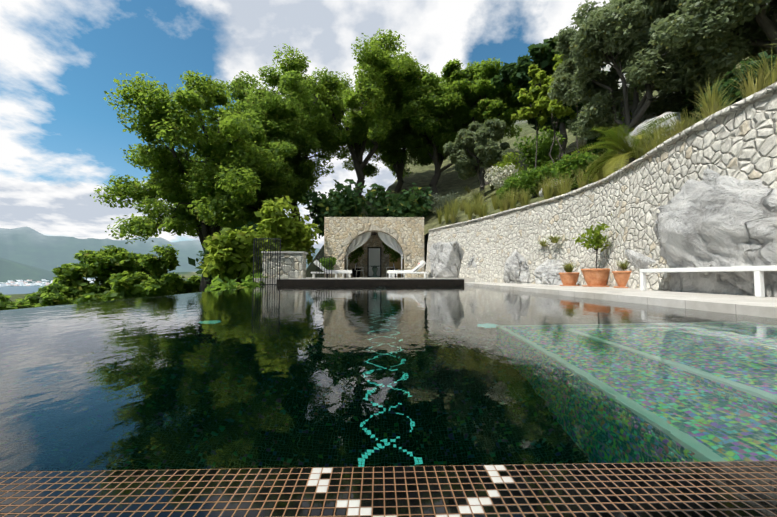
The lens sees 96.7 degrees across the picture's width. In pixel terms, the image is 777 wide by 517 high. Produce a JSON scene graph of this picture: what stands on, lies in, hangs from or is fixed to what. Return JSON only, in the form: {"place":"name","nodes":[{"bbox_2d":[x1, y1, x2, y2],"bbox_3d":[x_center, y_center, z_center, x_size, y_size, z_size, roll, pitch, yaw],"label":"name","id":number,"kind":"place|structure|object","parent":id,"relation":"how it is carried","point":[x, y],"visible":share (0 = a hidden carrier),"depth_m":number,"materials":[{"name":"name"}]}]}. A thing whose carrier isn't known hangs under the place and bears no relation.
{"place":"outdoors","nodes":[
{"label":"outdoors","id":0,"kind":"place"},
{"bbox_2d":[0,286,43,293],"bbox_3d":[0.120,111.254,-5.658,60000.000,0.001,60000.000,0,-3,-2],"label":"sea water","id":1,"kind":"structure","parent":0,"point":[17,289],"depth_m":2839.32,"materials":[{"name":"blue liquid"}]},
{"bbox_2d":[0,0,608,248],"label":"sky","id":2,"kind":"structure","parent":0,"point":[60,140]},
{"bbox_2d":[0,63,623,295],"bbox_3d":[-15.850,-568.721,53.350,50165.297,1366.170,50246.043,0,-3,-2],"label":"terrain ground","id":3,"kind":"structure","parent":0,"point":[29,253],"depth_m":7911.24,"materials":[{"name":"green plant"}]},
{"bbox_2d":[0,278,94,286],"bbox_3d":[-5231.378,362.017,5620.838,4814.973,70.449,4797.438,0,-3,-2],"label":"town","id":4,"kind":"object","parent":3,"relation":"on","point":[18,283],"visible":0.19,"depth_m":4029.98,"materials":[{"name":"grey"}]},
{"bbox_2d":[320,256,336,277],"bbox_3d":[-3.290,0.477,18.752,0.979,1.231,1.075,0,-3,-2],"label":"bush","id":5,"kind":"object","parent":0,"point":[333,261],"visible":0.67,"depth_m":18.51,"materials":[{"name":"green plant"}]},
{"bbox_2d":[5,52,760,303],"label":"hillside ground","id":6,"kind":"structure","parent":0,"point":[449,180],"depth_m":33.23,"materials":[{"name":"green plant"}]},
{"bbox_2d":[14,297,28,305],"bbox_3d":[-36.535,10.518,34.409,9.882,13.390,9.459,-2,-4,35],"label":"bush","id":7,"kind":"object","parent":6,"relation":"on","point":[23,299],"depth_m":34.48,"materials":[{"name":"green plant"}]},
{"bbox_2d":[0,282,84,310],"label":"bush","id":8,"kind":"object","parent":6,"relation":"on","point":[54,294],"visible":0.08,"depth_m":19.05,"materials":[{"name":"green plant"}]},
{"bbox_2d":[49,244,200,302],"bbox_3d":[-17.611,4.328,24.563,8.485,10.804,10.616,0,-3,-2],"label":"bush","id":9,"kind":"object","parent":6,"relation":"on","point":[122,273],"visible":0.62,"depth_m":22.09,"materials":[{"name":"green plant"}]},
{"bbox_2d":[90,70,288,291],"bbox_3d":[-12.763,-3.059,23.007,12.331,18.344,11.298,0,-3,-2],"label":"tree","id":10,"kind":"object","parent":6,"relation":"on","point":[223,192],"visible":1,"depth_m":20.41,"materials":[{"name":"green plant"}]},
{"bbox_2d":[151,155,232,287],"bbox_3d":[-16.733,-1.894,33.680,10.362,14.048,13.387,0,-3,-2],"label":"tree","id":11,"kind":"object","parent":6,"relation":"on","point":[182,206],"depth_m":30.78,"materials":[{"name":"green plant"}]},
{"bbox_2d":[202,274,242,291],"bbox_3d":[-6.739,1.943,13.311,2.568,2.691,2.498,0,-3,-2],"label":"bush","id":12,"kind":"object","parent":6,"relation":"on","point":[218,284],"visible":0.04,"depth_m":12.97,"materials":[{"name":"green plant"}]},
{"bbox_2d":[188,221,257,283],"bbox_3d":[-8.880,0.159,21.284,5.203,5.186,5.417,0,-3,-2],"label":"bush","id":13,"kind":"object","parent":6,"relation":"on","point":[191,261],"visible":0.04,"depth_m":19.83,"materials":[{"name":"green plant"}]},
{"bbox_2d":[200,225,261,282],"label":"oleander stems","id":14,"kind":"object","parent":6,"relation":"on","point":[230,256],"visible":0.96,"depth_m":17.53,"materials":[{"name":"green plant"}]},
{"bbox_2d":[198,111,320,228],"bbox_3d":[-10.200,-4.083,27.360,9.103,13.762,9.667,0,-3,-2],"label":"tree","id":15,"kind":"object","parent":6,"relation":"on","point":[302,179],"visible":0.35,"depth_m":25.01,"materials":[{"name":"green plant"}]},
{"bbox_2d":[221,60,356,220],"bbox_3d":[-8.696,-8.860,28.898,11.846,17.498,11.000,0,-3,-2],"label":"tree","id":16,"kind":"object","parent":6,"relation":"on","point":[272,104],"visible":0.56,"depth_m":27.00,"materials":[{"name":"green plant"}]},
{"bbox_2d":[301,179,367,238],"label":"dark bushes","id":17,"kind":"object","parent":6,"relation":"on","point":[336,203],"visible":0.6,"depth_m":24.71,"materials":[{"name":"green plant"}]},
{"bbox_2d":[272,28,429,202],"bbox_3d":[-2.785,-10.454,31.046,13.069,18.128,12.919,0,-3,-2],"label":"tree","id":18,"kind":"object","parent":6,"relation":"on","point":[382,73],"visible":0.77,"depth_m":28.34,"materials":[{"name":"green plant"}]},
{"bbox_2d":[0,277,776,516],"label":"pool deck","id":19,"kind":"structure","parent":6,"relation":"in","point":[710,489],"depth_m":0.61,"materials":[{"name":"tile"}]},
{"bbox_2d":[235,273,266,288],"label":"bush vine stems","id":20,"kind":"object","parent":19,"relation":"on","point":[247,282],"visible":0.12,"depth_m":15.06,"materials":[{"name":"green plant"}]},
{"bbox_2d":[247,196,321,264],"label":"tree","id":21,"kind":"object","parent":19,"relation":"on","point":[291,233],"visible":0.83,"depth_m":18.44,"materials":[{"name":"green plant"}]},
{"bbox_2d":[261,251,307,286],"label":"stone wall","id":22,"kind":"structure","parent":19,"relation":"on","point":[293,264],"depth_m":15.49,"materials":[{"name":"grey concrete"}]},
{"bbox_2d":[253,238,331,286],"bbox_3d":[-4.262,0.474,15.881,3.626,2.650,0.680,2,-4,-35],"label":"railing screen","id":23,"kind":"object","parent":19,"relation":"on","point":[265,284],"visible":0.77,"depth_m":15.16,"materials":[{"name":"grey metal"}]},
{"bbox_2d":[311,265,346,277],"bbox_3d":[-3.123,0.593,18.651,2.000,0.893,0.720,0,-3,-8],"label":"lounger","id":24,"kind":"object","parent":19,"relation":"on","point":[332,273],"visible":0.21,"depth_m":18.32,"materials":[{"name":"white"}]},
{"bbox_2d":[311,260,351,277],"bbox_3d":[-2.871,0.527,17.360,2.000,0.893,0.720,1,-3,-14],"label":"lounger","id":25,"kind":"object","parent":19,"relation":"on","point":[348,272],"visible":0.92,"depth_m":17.07,"materials":[{"name":"white"}]},
{"bbox_2d":[348,238,363,276],"bbox_3d":[-2.267,-0.259,22.924,1.286,3.025,1.618,0,-3,-2],"label":"potted plant","id":26,"kind":"object","parent":19,"relation":"on","point":[359,251],"visible":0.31,"depth_m":22.71,"materials":[{"name":"black"}]},
{"bbox_2d":[324,217,423,277],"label":"pavilion","id":27,"kind":"structure","parent":19,"relation":"on","point":[338,230],"depth_m":20.08,"materials":[{"name":"stone"}]},
{"bbox_2d":[345,232,370,269],"bbox_3d":[-1.774,-0.244,20.345,1.539,2.694,0.160,0,-3,-2],"label":"curtain","id":28,"kind":"object","parent":27,"relation":"attached to","point":[359,241],"visible":0.85,"depth_m":20.36,"materials":[{"name":"white fabric"}]},
{"bbox_2d":[337,224,410,259],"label":"pavilion arch stones","id":29,"kind":"object","parent":27,"relation":"attached to","point":[370,228],"visible":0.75,"depth_m":20.01,"materials":[{"name":"beige stone"}]},
{"bbox_2d":[367,247,380,276],"bbox_3d":[-0.957,0.257,23.469,0.940,2.050,0.068,0,-3,-2],"label":"door","id":30,"kind":"structure","parent":27,"relation":"attached to","point":[374,257],"depth_m":23.45,"materials":[{"name":"grey glass"}]},
{"bbox_2d":[378,232,403,276],"bbox_3d":[0.126,-0.241,20.396,1.539,2.694,0.160,0,-3,-2],"label":"curtain","id":31,"kind":"object","parent":27,"relation":"hanging from","point":[389,241],"visible":0.94,"depth_m":20.41,"materials":[{"name":"white fabric"}]},
{"bbox_2d":[370,266,378,276],"bbox_3d":[-0.867,0.839,21.926,1.200,0.730,1.200,0,-3,-2],"label":"table","id":32,"kind":"object","parent":19,"relation":"on","point":[374,269],"visible":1,"depth_m":21.80,"materials":[{"name":"grey"}]},
{"bbox_2d":[0,285,776,471],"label":"pool water","id":33,"kind":"structure","parent":19,"relation":"in","point":[295,376],"depth_m":1.30,"materials":[{"name":"green liquid"}]},
{"bbox_2d":[382,242,403,276],"bbox_3d":[0.412,-0.076,22.861,1.683,2.653,1.301,0,-3,-2],"label":"potted plant","id":34,"kind":"object","parent":19,"relation":"on","point":[394,256],"visible":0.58,"depth_m":22.73,"materials":[{"name":"green plant"}]},
{"bbox_2d":[387,260,427,277],"bbox_3d":[0.982,0.533,17.481,2.000,0.893,0.720,-1,-3,10],"label":"lounger","id":35,"kind":"object","parent":19,"relation":"on","point":[418,266],"visible":1,"depth_m":17.16,"materials":[{"name":"white"}]},
{"bbox_2d":[392,263,428,277],"bbox_3d":[1.161,0.598,18.765,2.000,0.893,0.720,0,-3,5],"label":"lounger","id":36,"kind":"object","parent":19,"relation":"on","point":[409,273],"visible":0.48,"depth_m":18.41,"materials":[{"name":"white"}]},
{"bbox_2d":[428,241,463,277],"bbox_3d":[3.351,0.983,18.106,2.013,3.732,2.187,-2,-4,36],"label":"rock","id":37,"kind":"object","parent":19,"relation":"on","point":[445,259],"visible":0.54,"depth_m":17.47,"materials":[{"name":"stone"}]},
{"bbox_2d":[503,251,530,283],"bbox_3d":[5.625,0.916,14.658,1.626,2.448,2.798,0,-3,-2],"label":"rock","id":38,"kind":"object","parent":19,"relation":"on","point":[516,268],"visible":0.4,"depth_m":13.72,"materials":[{"name":"stone"}]},
{"bbox_2d":[534,259,580,284],"bbox_3d":[5.930,0.737,12.169,1.103,1.514,2.630,0,-3,-2],"label":"rock","id":39,"kind":"object","parent":19,"relation":"on","point":[547,272],"visible":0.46,"depth_m":12.02,"materials":[{"name":"stone"}]},
{"bbox_2d":[559,262,579,285],"bbox_3d":[5.460,0.454,10.443,0.572,0.741,0.588,0,-3,-2],"label":"terracotta pot","id":40,"kind":"object","parent":19,"relation":"on","point":[568,277],"visible":1,"depth_m":10.27,"materials":[{"name":"orange ceramic"}]},
{"bbox_2d":[572,222,611,286],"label":"potted tree","id":41,"kind":"object","parent":19,"relation":"on","point":[596,277],"visible":0.96,"depth_m":9.52,"materials":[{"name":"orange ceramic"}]},
{"bbox_2d":[612,258,631,287],"bbox_3d":[5.990,0.355,8.657,0.677,0.760,0.667,0,-3,-2],"label":"terracotta pot","id":42,"kind":"object","parent":19,"relation":"on","point":[621,278],"visible":0.48,"depth_m":8.55,"materials":[{"name":"orange ceramic"}]},
{"bbox_2d":[640,265,776,296],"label":"bench","id":43,"kind":"object","parent":19,"relation":"on","point":[759,287],"visible":0.83,"depth_m":5.29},
{"bbox_2d":[654,165,776,296],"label":"rock","id":44,"kind":"object","parent":19,"relation":"on","point":[712,218],"visible":0.56,"depth_m":5.61,"materials":[{"name":"stone"}]},
{"bbox_2d":[357,81,427,192],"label":"tree","id":45,"kind":"object","parent":6,"relation":"on","point":[394,156],"visible":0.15,"depth_m":33.51,"materials":[{"name":"green plant"}]},
{"bbox_2d":[364,183,433,217],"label":"dark bushes","id":46,"kind":"object","parent":6,"relation":"on","point":[407,205],"visible":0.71,"depth_m":25.73,"materials":[{"name":"green plant"}]},
{"bbox_2d":[385,72,481,195],"bbox_3d":[4.078,-10.200,32.119,9.898,13.535,9.913,0,-3,-2],"label":"tree","id":47,"kind":"object","parent":6,"relation":"on","point":[421,110],"visible":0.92,"depth_m":29.28,"materials":[{"name":"green plant"}]},
{"bbox_2d":[425,190,461,213],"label":"shrubs","id":48,"kind":"object","parent":6,"relation":"on","point":[439,201],"visible":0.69,"depth_m":25.48,"materials":[{"name":"green plant"}]},
{"bbox_2d":[443,118,511,197],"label":"tree","id":49,"kind":"object","parent":6,"relation":"on","point":[480,153],"visible":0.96,"depth_m":23.24,"materials":[{"name":"green plant"}]},
{"bbox_2d":[436,57,530,185],"bbox_3d":[8.282,-10.964,30.250,9.272,10.860,8.904,0,-3,-2],"label":"tree","id":50,"kind":"object","parent":6,"relation":"on","point":[481,97],"visible":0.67,"depth_m":27.89,"materials":[{"name":"green plant"}]},
{"bbox_2d":[481,98,521,138],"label":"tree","id":51,"kind":"object","parent":6,"relation":"on","point":[512,132],"depth_m":36.33,"materials":[{"name":"green plant"}]},
{"bbox_2d":[484,163,519,189],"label":"shrubs","id":52,"kind":"object","parent":6,"relation":"on","point":[500,175],"visible":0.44,"depth_m":19.68,"materials":[{"name":"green plant"}]},
{"bbox_2d":[492,151,523,177],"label":"shrubs","id":53,"kind":"object","parent":6,"relation":"on","point":[501,164],"visible":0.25,"depth_m":21.26,"materials":[{"name":"green plant"}]},
{"bbox_2d":[496,171,525,203],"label":"shrubs","id":54,"kind":"object","parent":6,"relation":"on","point":[510,182],"visible":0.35,"depth_m":18.17,"materials":[{"name":"green plant"}]},
{"bbox_2d":[511,64,550,169],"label":"tree","id":55,"kind":"object","parent":6,"relation":"on","point":[536,74],"visible":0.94,"depth_m":18.98,"materials":[{"name":"green plant"}]},
{"bbox_2d":[514,159,557,197],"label":"shrubs","id":56,"kind":"object","parent":6,"relation":"on","point":[531,178],"visible":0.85,"depth_m":16.76,"materials":[{"name":"green plant"}]},
{"bbox_2d":[513,126,564,171],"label":"shrubs","id":57,"kind":"object","parent":6,"relation":"on","point":[543,150],"visible":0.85,"depth_m":21.08,"materials":[{"name":"green plant"}]},
{"bbox_2d":[490,36,607,156],"bbox_3d":[11.749,-11.714,24.913,7.716,9.881,6.743,2,-4,-36],"label":"tree","id":58,"kind":"object","parent":6,"relation":"on","point":[541,54],"visible":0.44,"depth_m":24.33,"materials":[{"name":"green plant"}]},
{"bbox_2d":[531,77,574,164],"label":"tree","id":59,"kind":"object","parent":6,"relation":"on","point":[554,107],"visible":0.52,"depth_m":17.62,"materials":[{"name":"green plant"}]},
{"bbox_2d":[530,75,576,160],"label":"tree","id":60,"kind":"object","parent":6,"relation":"on","point":[541,118],"visible":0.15,"depth_m":18.83,"materials":[{"name":"green plant"}]},
{"bbox_2d":[553,50,579,152],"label":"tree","id":61,"kind":"object","parent":6,"relation":"on","point":[557,58],"visible":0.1,"depth_m":17.63,"materials":[{"name":"green plant"}]},
{"bbox_2d":[551,150,608,188],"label":"shrubs","id":62,"kind":"object","parent":6,"relation":"on","point":[565,166],"visible":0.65,"depth_m":14.27,"materials":[{"name":"green plant"}]},
{"bbox_2d":[425,82,776,290],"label":"retaining wall","id":63,"kind":"structure","parent":6,"relation":"on","point":[738,140],"depth_m":8.83,"materials":[{"name":"stone"}]},
{"bbox_2d":[466,256,476,267],"bbox_3d":[4.651,0.931,17.351,1.567,2.379,1.664,3,-4,-44],"label":"rock","id":64,"kind":"object","parent":63,"relation":"in","point":[471,263],"visible":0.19,"depth_m":16.95,"materials":[{"name":"stone"}]},
{"bbox_2d":[538,235,566,245],"bbox_3d":[5.802,-0.650,12.482,1.115,0.352,1.795,0,-3,-2],"label":"wall plant","id":65,"kind":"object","parent":63,"relation":"attached to","point":[553,240],"depth_m":12.13,"materials":[{"name":"green plant"}]},
{"bbox_2d":[625,250,655,269],"bbox_3d":[6.212,0.350,7.999,1.316,1.450,1.823,-3,-4,41],"label":"rock","id":66,"kind":"object","parent":63,"relation":"in","point":[639,261],"visible":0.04,"depth_m":8.01,"materials":[{"name":"stone"}]},
{"bbox_2d":[436,39,776,223],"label":"grass tufts","id":67,"kind":"object","parent":6,"relation":"on","point":[496,203],"visible":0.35,"depth_m":12.51,"materials":[{"name":"green plant"}]},
{"bbox_2d":[446,54,776,222],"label":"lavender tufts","id":68,"kind":"object","parent":6,"relation":"on","point":[749,89],"visible":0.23,"depth_m":8.11,"materials":[{"name":"green plant"}]},
{"bbox_2d":[586,118,645,155],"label":"hill shrub stems","id":69,"kind":"object","parent":6,"relation":"on","point":[604,150],"visible":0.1,"depth_m":15.39,"materials":[{"name":"green plant"}]},
{"bbox_2d":[612,112,634,137],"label":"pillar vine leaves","id":70,"kind":"object","parent":6,"relation":"on","point":[623,117],"visible":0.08,"depth_m":13.08,"materials":[{"name":"green plant"}]},
{"bbox_2d":[571,112,682,186],"bbox_3d":[7.549,-3.102,10.762,2.922,1.775,2.922,2,-3,-28],"label":"cycad","id":71,"kind":"object","parent":6,"relation":"on","point":[623,149],"visible":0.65,"depth_m":10.54,"materials":[{"name":"green plant"}]},
{"bbox_2d":[617,105,643,142],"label":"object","id":72,"kind":"structure","parent":6,"relation":"on","point":[641,120],"depth_m":13.11,"materials":[{"name":"green plant"}]},
{"bbox_2d":[625,111,680,149],"bbox_3d":[8.985,-3.973,11.788,1.792,1.888,2.263,-3,-4,41],"label":"rock","id":73,"kind":"object","parent":6,"relation":"on","point":[665,114],"visible":0.19,"depth_m":11.24,"materials":[{"name":"stone"}]},
{"bbox_2d":[547,0,763,144],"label":"tree","id":74,"kind":"object","parent":6,"relation":"on","point":[609,33],"visible":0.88,"depth_m":12.33,"materials":[{"name":"green plant"}]},
{"bbox_2d":[638,97,695,124],"bbox_3d":[12.051,-5.920,14.519,2.736,2.677,3.422,-3,-4,44],"label":"rock","id":75,"kind":"object","parent":6,"relation":"on","point":[647,116],"depth_m":13.83,"materials":[{"name":"stone"}]},
{"bbox_2d":[661,68,738,122],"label":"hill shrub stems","id":76,"kind":"object","parent":6,"relation":"on","point":[692,108],"visible":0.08,"depth_m":12.74,"materials":[{"name":"green plant"}]},
{"bbox_2d":[648,0,776,79],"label":"tree","id":77,"kind":"object","parent":6,"relation":"on","point":[730,18],"visible":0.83,"depth_m":10.03,"materials":[{"name":"green plant"}]},
{"bbox_2d":[698,51,776,109],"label":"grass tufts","id":78,"kind":"object","parent":6,"relation":"on","point":[735,94],"visible":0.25,"depth_m":8.09,"materials":[{"name":"green plant"}]}
]}

